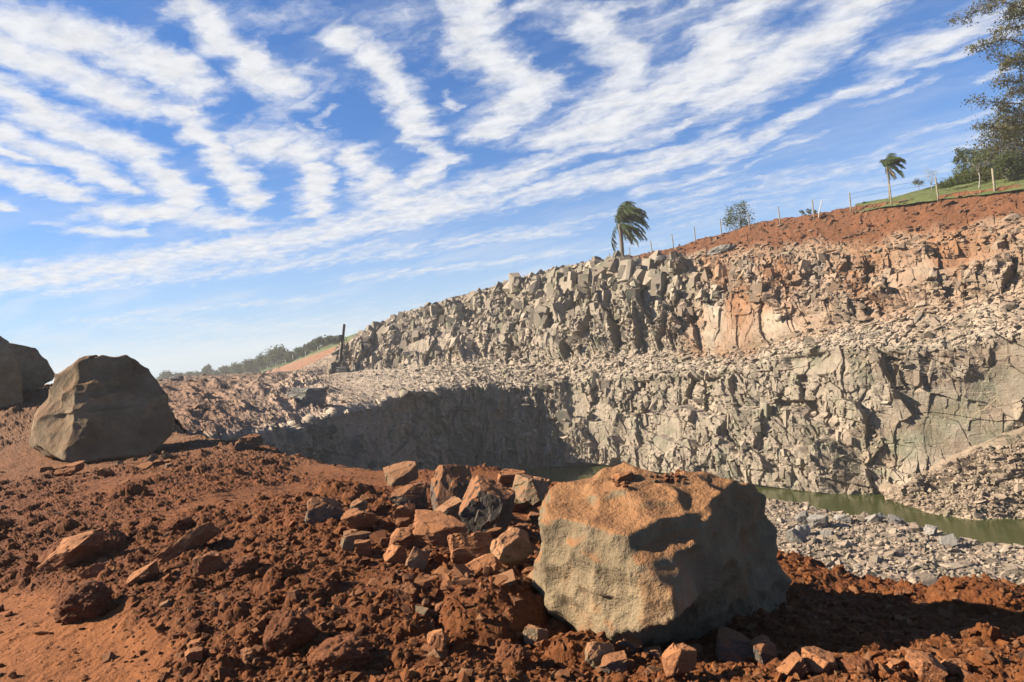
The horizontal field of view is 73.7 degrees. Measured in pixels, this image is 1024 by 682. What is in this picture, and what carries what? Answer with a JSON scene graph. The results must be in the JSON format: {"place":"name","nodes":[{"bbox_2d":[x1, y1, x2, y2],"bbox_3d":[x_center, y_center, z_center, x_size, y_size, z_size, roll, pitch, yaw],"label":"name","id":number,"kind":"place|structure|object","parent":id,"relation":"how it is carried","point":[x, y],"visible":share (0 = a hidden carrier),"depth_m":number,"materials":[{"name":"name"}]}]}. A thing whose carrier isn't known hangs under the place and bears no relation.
{"place":"outdoors","nodes":[
{"label":"outdoors","id":0,"kind":"place"},
{"bbox_2d":[262,345,339,372],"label":"red cut slope","id":1,"kind":"structure","parent":0,"point":[299,364],"depth_m":308.29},
{"bbox_2d":[260,344,288,367],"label":"tree","id":2,"kind":"object","parent":1,"relation":"on","point":[275,354],"visible":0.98,"depth_m":361.38,"materials":[{"name":"green plant"}]},
{"bbox_2d":[255,333,356,372],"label":"pasture strip","id":3,"kind":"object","parent":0,"point":[324,348],"visible":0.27,"depth_m":307.82,"materials":[{"name":"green plant"}]},
{"bbox_2d":[156,344,330,379],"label":"wood","id":4,"kind":"object","parent":3,"relation":"on","point":[271,366],"visible":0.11,"depth_m":412.31,"materials":[{"name":"green plant"}]},
{"bbox_2d":[282,351,297,363],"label":"tree","id":5,"kind":"object","parent":3,"relation":"on","point":[288,357],"visible":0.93,"depth_m":348.69,"materials":[{"name":"green plant"}]},
{"bbox_2d":[311,336,330,349],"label":"tree","id":6,"kind":"object","parent":3,"relation":"on","point":[321,340],"visible":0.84,"depth_m":290.33,"materials":[{"name":"green plant"}]},
{"bbox_2d":[0,383,1023,681],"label":"ground","id":7,"kind":"structure","parent":0,"point":[20,459],"depth_m":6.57,"materials":[{"name":"red soil"}]},
{"bbox_2d":[0,336,23,406],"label":"boulder","id":8,"kind":"object","parent":7,"relation":"on","point":[11,384],"visible":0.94,"depth_m":26.85,"materials":[{"name":"grey stone"}]},
{"bbox_2d":[10,343,54,389],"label":"boulder","id":9,"kind":"object","parent":7,"relation":"on","point":[35,368],"visible":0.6,"depth_m":30.38,"materials":[{"name":"grey stone"}]},
{"bbox_2d":[54,460,84,475],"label":"stone","id":10,"kind":"object","parent":7,"relation":"on","point":[71,468],"visible":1,"depth_m":17.27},
{"bbox_2d":[37,528,103,571],"bbox_3d":[-5.536,2.652,8.576,0.624,0.361,0.497,-16,-2,10],"label":"stone","id":11,"kind":"object","parent":7,"relation":"on","point":[72,550],"visible":0.87,"depth_m":8.45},
{"bbox_2d":[53,580,113,624],"bbox_3d":[-4.136,2.545,6.627,0.516,0.386,0.476,-6,0,0],"label":"earth clod","id":12,"kind":"object","parent":7,"relation":"on","point":[86,600],"visible":0.91,"depth_m":6.46,"materials":[{"name":"soil"}]},
{"bbox_2d":[78,563,105,578],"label":"stone","id":13,"kind":"object","parent":7,"relation":"on","point":[90,571],"visible":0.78,"depth_m":7.57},
{"bbox_2d":[29,355,174,461],"bbox_3d":[-13.008,2.108,21.193,5.203,3.317,3.051,-6,0,38],"label":"boulder","id":14,"kind":"object","parent":7,"relation":"on","point":[91,408],"visible":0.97,"depth_m":20.35,"materials":[{"name":"grey stone"}]},
{"bbox_2d":[96,467,113,476],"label":"stone","id":15,"kind":"object","parent":7,"relation":"on","point":[105,472],"visible":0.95,"depth_m":16.03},
{"bbox_2d":[126,560,158,585],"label":"stone","id":16,"kind":"object","parent":7,"relation":"on","point":[147,572],"visible":0.93,"depth_m":7.07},
{"bbox_2d":[161,515,194,531],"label":"earth clod","id":17,"kind":"object","parent":7,"relation":"on","point":[181,522],"visible":0.85,"depth_m":9.42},
{"bbox_2d":[156,522,221,562],"bbox_3d":[-3.824,2.400,8.096,0.635,0.232,0.541,-39,0,-15],"label":"stone","id":18,"kind":"object","parent":7,"relation":"on","point":[202,534],"visible":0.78,"depth_m":7.92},
{"bbox_2d":[184,646,202,661],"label":"stone","id":19,"kind":"object","parent":7,"relation":"on","point":[194,653],"visible":1,"depth_m":5.04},
{"bbox_2d":[185,621,201,632],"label":"stone","id":20,"kind":"object","parent":7,"relation":"on","point":[193,627],"visible":1,"depth_m":5.50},
{"bbox_2d":[192,550,224,576],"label":"stone","id":21,"kind":"object","parent":7,"relation":"on","point":[206,564],"visible":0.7,"depth_m":6.80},
{"bbox_2d":[222,556,259,579],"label":"earth clod","id":22,"kind":"object","parent":7,"relation":"on","point":[234,569],"visible":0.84,"depth_m":6.76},
{"bbox_2d":[233,433,263,450],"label":"stone","id":23,"kind":"object","parent":7,"relation":"on","point":[250,441],"visible":0.93,"depth_m":19.29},
{"bbox_2d":[240,647,257,661],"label":"stone","id":24,"kind":"object","parent":7,"relation":"on","point":[248,654],"visible":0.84,"depth_m":4.79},
{"bbox_2d":[263,609,315,655],"bbox_3d":[-1.633,2.135,4.961,0.355,0.337,0.366,-6,0,-40],"label":"earth clod","id":25,"kind":"object","parent":7,"relation":"on","point":[286,632],"visible":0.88,"depth_m":4.86,"materials":[{"name":"soil"}]},
{"bbox_2d":[304,497,343,523],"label":"stone","id":26,"kind":"object","parent":7,"relation":"on","point":[320,509],"visible":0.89,"depth_m":8.37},
{"bbox_2d":[307,632,370,676],"bbox_3d":[-1.181,2.148,4.665,0.428,0.222,0.392,-6,0,-30],"label":"earth clod","id":27,"kind":"object","parent":7,"relation":"on","point":[337,655],"visible":0.95,"depth_m":4.55,"materials":[{"name":"soil"}]},
{"bbox_2d":[340,534,354,550],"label":"stone","id":28,"kind":"object","parent":7,"relation":"on","point":[347,543],"visible":0.94,"depth_m":7.15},
{"bbox_2d":[340,508,377,530],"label":"stone","id":29,"kind":"object","parent":7,"relation":"on","point":[357,519],"visible":0.92,"depth_m":7.72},
{"bbox_2d":[350,498,367,510],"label":"stone","id":30,"kind":"object","parent":7,"relation":"on","point":[360,504],"visible":0.67,"depth_m":8.68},
{"bbox_2d":[350,531,371,539],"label":"stone","id":31,"kind":"object","parent":7,"relation":"on","point":[361,535],"visible":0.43,"depth_m":7.40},
{"bbox_2d":[354,539,372,555],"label":"stone","id":32,"kind":"object","parent":7,"relation":"on","point":[362,547],"visible":0.98,"depth_m":6.84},
{"bbox_2d":[383,544,406,563],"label":"stone","id":33,"kind":"object","parent":7,"relation":"on","point":[394,553],"visible":0.99,"depth_m":6.63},
{"bbox_2d":[383,461,418,486],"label":"stone","id":34,"kind":"object","parent":7,"relation":"on","point":[403,473],"visible":0.94,"depth_m":12.76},
{"bbox_2d":[389,527,413,547],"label":"stone","id":35,"kind":"object","parent":7,"relation":"on","point":[402,536],"visible":0.81,"depth_m":7.07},
{"bbox_2d":[395,517,410,528],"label":"stone","id":36,"kind":"object","parent":7,"relation":"on","point":[403,522],"visible":0.62,"depth_m":7.86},
{"bbox_2d":[392,505,414,521],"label":"stone","id":37,"kind":"object","parent":7,"relation":"on","point":[402,511],"visible":0.66,"depth_m":8.05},
{"bbox_2d":[393,581,418,603],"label":"stone","id":38,"kind":"object","parent":7,"relation":"on","point":[405,591],"visible":0.97,"depth_m":5.60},
{"bbox_2d":[389,482,427,509],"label":"stone","id":39,"kind":"object","parent":7,"relation":"on","point":[415,493],"visible":0.88,"depth_m":9.07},
{"bbox_2d":[405,546,429,569],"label":"stone","id":40,"kind":"object","parent":7,"relation":"on","point":[417,558],"visible":0.92,"depth_m":6.35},
{"bbox_2d":[414,578,432,590],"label":"stone","id":41,"kind":"object","parent":7,"relation":"on","point":[423,583],"visible":0.66,"depth_m":5.89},
{"bbox_2d":[415,605,438,618],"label":"stone","id":42,"kind":"object","parent":7,"relation":"on","point":[427,611],"visible":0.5,"depth_m":5.29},
{"bbox_2d":[427,629,450,649],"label":"stone","id":43,"kind":"object","parent":7,"relation":"on","point":[437,639],"visible":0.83,"depth_m":4.72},
{"bbox_2d":[412,509,467,547],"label":"stone","id":44,"kind":"object","parent":7,"relation":"on","point":[434,529],"visible":0.79,"depth_m":7.14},
{"bbox_2d":[434,496,462,522],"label":"stone","id":45,"kind":"object","parent":7,"relation":"on","point":[451,506],"visible":0.4,"depth_m":8.07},
{"bbox_2d":[430,464,471,510],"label":"stone","id":46,"kind":"object","parent":7,"relation":"on","point":[448,482],"visible":0.63,"depth_m":8.81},
{"bbox_2d":[453,563,473,576],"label":"stone","id":47,"kind":"object","parent":7,"relation":"on","point":[461,570],"visible":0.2,"depth_m":5.75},
{"bbox_2d":[447,531,493,563],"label":"stone","id":48,"kind":"object","parent":7,"relation":"on","point":[465,548],"visible":0.67,"depth_m":6.38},
{"bbox_2d":[453,553,505,573],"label":"stone","id":49,"kind":"object","parent":7,"relation":"on","point":[489,559],"visible":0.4,"depth_m":5.81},
{"bbox_2d":[459,475,515,532],"bbox_3d":[-0.302,1.890,7.699,0.574,0.664,0.469,19,18,18],"label":"stone","id":50,"kind":"object","parent":7,"relation":"on","point":[487,504],"visible":0.84,"depth_m":7.53,"materials":[{"name":"stone"}]},
{"bbox_2d":[492,575,507,584],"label":"stone","id":51,"kind":"object","parent":7,"relation":"on","point":[498,579],"visible":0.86,"depth_m":5.42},
{"bbox_2d":[498,569,515,586],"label":"stone","id":52,"kind":"object","parent":7,"relation":"on","point":[511,579],"visible":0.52,"depth_m":5.42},
{"bbox_2d":[490,527,531,567],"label":"stone","id":53,"kind":"object","parent":7,"relation":"on","point":[511,547],"visible":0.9,"depth_m":6.36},
{"bbox_2d":[497,469,525,485],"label":"stone","id":54,"kind":"object","parent":7,"relation":"on","point":[506,477],"visible":0.52,"depth_m":11.49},
{"bbox_2d":[494,642,530,666],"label":"earth clod","id":55,"kind":"object","parent":7,"relation":"on","point":[505,650],"visible":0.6,"depth_m":4.48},
{"bbox_2d":[510,595,524,607],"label":"stone","id":56,"kind":"object","parent":7,"relation":"on","point":[518,601],"visible":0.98,"depth_m":5.20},
{"bbox_2d":[512,502,527,511],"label":"stone","id":57,"kind":"object","parent":7,"relation":"on","point":[520,507],"visible":0.63,"depth_m":9.72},
{"bbox_2d":[512,473,551,505],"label":"stone","id":58,"kind":"object","parent":7,"relation":"on","point":[531,490],"visible":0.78,"depth_m":9.88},
{"bbox_2d":[527,511,539,522],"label":"stone","id":59,"kind":"object","parent":7,"relation":"on","point":[532,517],"visible":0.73,"depth_m":9.05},
{"bbox_2d":[524,499,543,512],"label":"stone","id":60,"kind":"object","parent":7,"relation":"on","point":[535,507],"visible":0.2,"depth_m":9.78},
{"bbox_2d":[523,624,547,644],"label":"stone","id":61,"kind":"object","parent":7,"relation":"on","point":[532,634],"visible":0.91,"depth_m":4.93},
{"bbox_2d":[543,659,557,668],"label":"stone","id":62,"kind":"object","parent":7,"relation":"on","point":[551,663],"visible":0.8,"depth_m":4.50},
{"bbox_2d":[585,641,614,668],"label":"stone","id":63,"kind":"object","parent":7,"relation":"on","point":[596,652],"visible":0.71,"depth_m":4.49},
{"bbox_2d":[600,650,628,673],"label":"stone","id":64,"kind":"object","parent":7,"relation":"on","point":[615,661],"visible":0.98,"depth_m":4.34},
{"bbox_2d":[614,634,642,653],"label":"stone","id":65,"kind":"object","parent":7,"relation":"on","point":[634,644],"visible":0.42,"depth_m":4.68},
{"bbox_2d":[642,645,661,658],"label":"stone","id":66,"kind":"object","parent":7,"relation":"on","point":[656,651],"visible":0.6,"depth_m":4.67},
{"bbox_2d":[528,462,791,645],"bbox_3d":[1.178,1.713,5.861,1.811,1.446,2.488,-6,0,42],"label":"boulder","id":67,"kind":"object","parent":7,"relation":"on","point":[644,558],"visible":0.93,"depth_m":5.04,"materials":[{"name":"stone"}]},
{"bbox_2d":[613,471,633,482],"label":"stone","id":68,"kind":"object","parent":67,"relation":"on","point":[624,476],"visible":0.99,"depth_m":5.38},
{"bbox_2d":[662,643,696,678],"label":"stone","id":69,"kind":"object","parent":7,"relation":"on","point":[679,660],"visible":0.96,"depth_m":4.07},
{"bbox_2d":[716,627,750,662],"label":"stone","id":70,"kind":"object","parent":7,"relation":"on","point":[732,645],"visible":0.77,"depth_m":4.50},
{"bbox_2d":[750,634,776,665],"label":"stone","id":71,"kind":"object","parent":7,"relation":"on","point":[763,650],"visible":0.91,"depth_m":4.39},
{"bbox_2d":[776,652,808,679],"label":"stone","id":72,"kind":"object","parent":7,"relation":"on","point":[791,663],"visible":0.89,"depth_m":3.97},
{"bbox_2d":[801,646,837,673],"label":"stone","id":73,"kind":"object","parent":7,"relation":"on","point":[817,660],"visible":0.83,"depth_m":4.03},
{"bbox_2d":[837,656,876,676],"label":"rock","id":74,"kind":"object","parent":7,"relation":"on","point":[850,663],"visible":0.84,"depth_m":3.98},
{"bbox_2d":[885,657,905,671],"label":"stone","id":75,"kind":"object","parent":7,"relation":"on","point":[897,665],"visible":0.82,"depth_m":3.99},
{"bbox_2d":[905,650,947,681],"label":"stone","id":76,"kind":"object","parent":7,"relation":"on","point":[927,666],"visible":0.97,"depth_m":3.90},
{"bbox_2d":[876,426,1023,519],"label":"rock shelf","id":77,"kind":"object","parent":7,"relation":"on","point":[1004,439],"visible":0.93,"depth_m":50.43,"materials":[{"name":"stone"}]},
{"bbox_2d":[880,438,1023,517],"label":"shelf rubble","id":78,"kind":"object","parent":77,"relation":"on","point":[905,500],"visible":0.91,"depth_m":49.56,"materials":[{"name":"stone"}]},
{"bbox_2d":[940,658,965,673],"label":"stone","id":79,"kind":"object","parent":7,"relation":"on","point":[953,665],"visible":0.81,"depth_m":3.97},
{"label":"stone","id":80,"kind":"object","parent":7,"relation":"on","visible":0},
{"bbox_2d":[367,530,387,541],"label":"stone","id":81,"kind":"object","parent":80,"relation":"on","point":[376,535],"visible":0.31,"depth_m":7.40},
{"bbox_2d":[0,0,1023,383],"label":"sky","id":82,"kind":"structure","parent":0,"point":[186,185],"materials":[{"name":"blue"}]},
{"bbox_2d":[157,184,1023,494],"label":"quarry cliff","id":83,"kind":"structure","parent":0,"point":[941,414],"depth_m":68.06,"materials":[{"name":"stone"}]},
{"bbox_2d":[158,185,1023,494],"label":"quarry rubble","id":84,"kind":"object","parent":83,"relation":"on","point":[876,335],"visible":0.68,"depth_m":73.36,"materials":[{"name":"stone"}]},
{"bbox_2d":[286,387,326,404],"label":"boulder","id":85,"kind":"object","parent":84,"relation":"on","point":[312,395],"visible":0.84,"depth_m":63.04,"materials":[{"name":"stone"}]},
{"bbox_2d":[329,324,354,373],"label":"drill rig","id":86,"kind":"object","parent":84,"relation":"on","point":[337,367],"visible":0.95,"depth_m":115.62,"materials":[{"name":"metal"}]},
{"bbox_2d":[611,201,650,254],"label":"palm tree","id":87,"kind":"object","parent":84,"relation":"on","point":[626,212],"visible":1,"depth_m":112.58,"materials":[{"name":"green plant"}]},
{"bbox_2d":[707,244,736,254],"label":"rock","id":88,"kind":"object","parent":84,"relation":"on","point":[719,249],"visible":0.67,"depth_m":88.91,"materials":[{"name":"stone"}]},
{"bbox_2d":[722,199,754,231],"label":"shrub","id":89,"kind":"object","parent":84,"relation":"on","point":[739,216],"visible":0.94,"depth_m":93.43,"materials":[{"name":"green plant"}]},
{"bbox_2d":[330,227,1023,485],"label":"cliff blocks","id":90,"kind":"structure","parent":83,"relation":"on","point":[627,268],"depth_m":96.62,"materials":[{"name":"stone"}]},
{"bbox_2d":[524,466,1023,545],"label":"water","id":91,"kind":"structure","parent":0,"point":[1007,531],"depth_m":53.54,"materials":[{"name":"green liquid"}]},
{"bbox_2d":[766,502,1023,582],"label":"gravel bank","id":92,"kind":"structure","parent":0,"point":[895,546],"depth_m":39.58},
{"bbox_2d":[785,528,805,542],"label":"stone","id":93,"kind":"object","parent":92,"relation":"on","point":[793,535],"visible":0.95,"depth_m":41.83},
{"bbox_2d":[794,511,808,524],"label":"stone","id":94,"kind":"object","parent":92,"relation":"on","point":[801,517],"visible":0.78,"depth_m":46.73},
{"bbox_2d":[795,525,810,535],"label":"stone","id":95,"kind":"object","parent":92,"relation":"on","point":[804,530],"visible":0.68,"depth_m":44.18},
{"bbox_2d":[806,513,828,528],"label":"stone","id":96,"kind":"object","parent":92,"relation":"on","point":[817,520],"visible":0.85,"depth_m":45.95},
{"bbox_2d":[833,514,851,522],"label":"stone","id":97,"kind":"object","parent":92,"relation":"on","point":[845,518],"visible":0.94,"depth_m":47.32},
{"bbox_2d":[865,512,886,522],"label":"stone","id":98,"kind":"object","parent":92,"relation":"on","point":[879,516],"visible":0.88,"depth_m":46.91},
{"bbox_2d":[765,498,1023,585],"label":"bank rubble","id":99,"kind":"object","parent":92,"relation":"on","point":[992,552],"visible":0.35,"depth_m":39.90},
{"bbox_2d":[886,513,903,524],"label":"stone","id":100,"kind":"object","parent":92,"relation":"on","point":[892,518],"visible":0.81,"depth_m":46.57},
{"bbox_2d":[923,524,937,535],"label":"stone","id":101,"kind":"object","parent":92,"relation":"on","point":[928,529],"visible":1,"depth_m":43.85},
{"bbox_2d":[938,533,957,546],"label":"stone","id":102,"kind":"object","parent":92,"relation":"on","point":[951,539],"visible":0.73,"depth_m":41.38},
{"bbox_2d":[855,173,1023,211],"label":"grass hill","id":103,"kind":"structure","parent":0,"point":[926,194],"depth_m":71.59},
{"bbox_2d":[879,153,906,198],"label":"palm tree","id":104,"kind":"object","parent":103,"relation":"on","point":[890,161],"visible":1,"depth_m":79.88,"materials":[{"name":"green plant"}]},
{"bbox_2d":[934,178,963,188],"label":"grass clump","id":105,"kind":"object","parent":103,"relation":"on","point":[944,184],"visible":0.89,"depth_m":71.72,"materials":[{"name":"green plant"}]},
{"bbox_2d":[949,144,972,167],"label":"tree","id":106,"kind":"object","parent":103,"relation":"on","point":[960,153],"visible":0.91,"depth_m":73.87,"materials":[{"name":"green plant"}]},
{"bbox_2d":[943,169,981,185],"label":"grass clump","id":107,"kind":"object","parent":103,"relation":"on","point":[959,178],"visible":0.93,"depth_m":70.45,"materials":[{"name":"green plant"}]},
{"bbox_2d":[951,162,976,179],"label":"bush","id":108,"kind":"object","parent":103,"relation":"on","point":[957,167],"visible":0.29,"depth_m":73.84,"materials":[{"name":"green plant"}]},
{"bbox_2d":[957,148,989,188],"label":"slim tree","id":109,"kind":"object","parent":103,"relation":"on","point":[974,159],"visible":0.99,"depth_m":67.66,"materials":[{"name":"green plant"}]},
{"bbox_2d":[962,166,991,181],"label":"grass clump","id":110,"kind":"object","parent":103,"relation":"on","point":[987,175],"visible":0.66,"depth_m":70.02,"materials":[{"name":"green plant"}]},
{"bbox_2d":[959,142,1002,172],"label":"bush","id":111,"kind":"object","parent":103,"relation":"on","point":[971,165],"visible":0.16,"depth_m":72.80,"materials":[{"name":"green plant"}]},
{"bbox_2d":[944,0,1023,140],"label":"tree","id":112,"kind":"object","parent":103,"relation":"on","point":[1015,7],"visible":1,"depth_m":60.46,"materials":[{"name":"green plant"}]},
{"bbox_2d":[966,108,1023,181],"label":"bush","id":113,"kind":"object","parent":103,"relation":"on","point":[998,144],"visible":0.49,"depth_m":68.84,"materials":[{"name":"green plant"}]},
{"bbox_2d":[985,150,1023,180],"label":"bush","id":114,"kind":"object","parent":103,"relation":"on","point":[1005,160],"visible":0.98,"depth_m":66.29,"materials":[{"name":"green plant"}]},
{"bbox_3d":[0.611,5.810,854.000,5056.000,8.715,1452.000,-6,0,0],"label":"far ground","id":115,"kind":"structure","parent":0,"visible":0},
{"bbox_2d":[228,361,245,373],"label":"tree","id":116,"kind":"object","parent":115,"relation":"on","point":[235,368],"visible":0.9,"depth_m":422.70,"materials":[{"name":"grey plant"}]},
{"bbox_2d":[240,358,259,372],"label":"tree","id":117,"kind":"object","parent":115,"relation":"on","point":[248,365],"visible":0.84,"depth_m":397.28,"materials":[{"name":"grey plant"}]},
{"bbox_2d":[253,352,269,370],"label":"tree","id":118,"kind":"object","parent":115,"relation":"on","point":[258,361],"visible":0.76,"depth_m":382.95,"materials":[{"name":"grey plant"}]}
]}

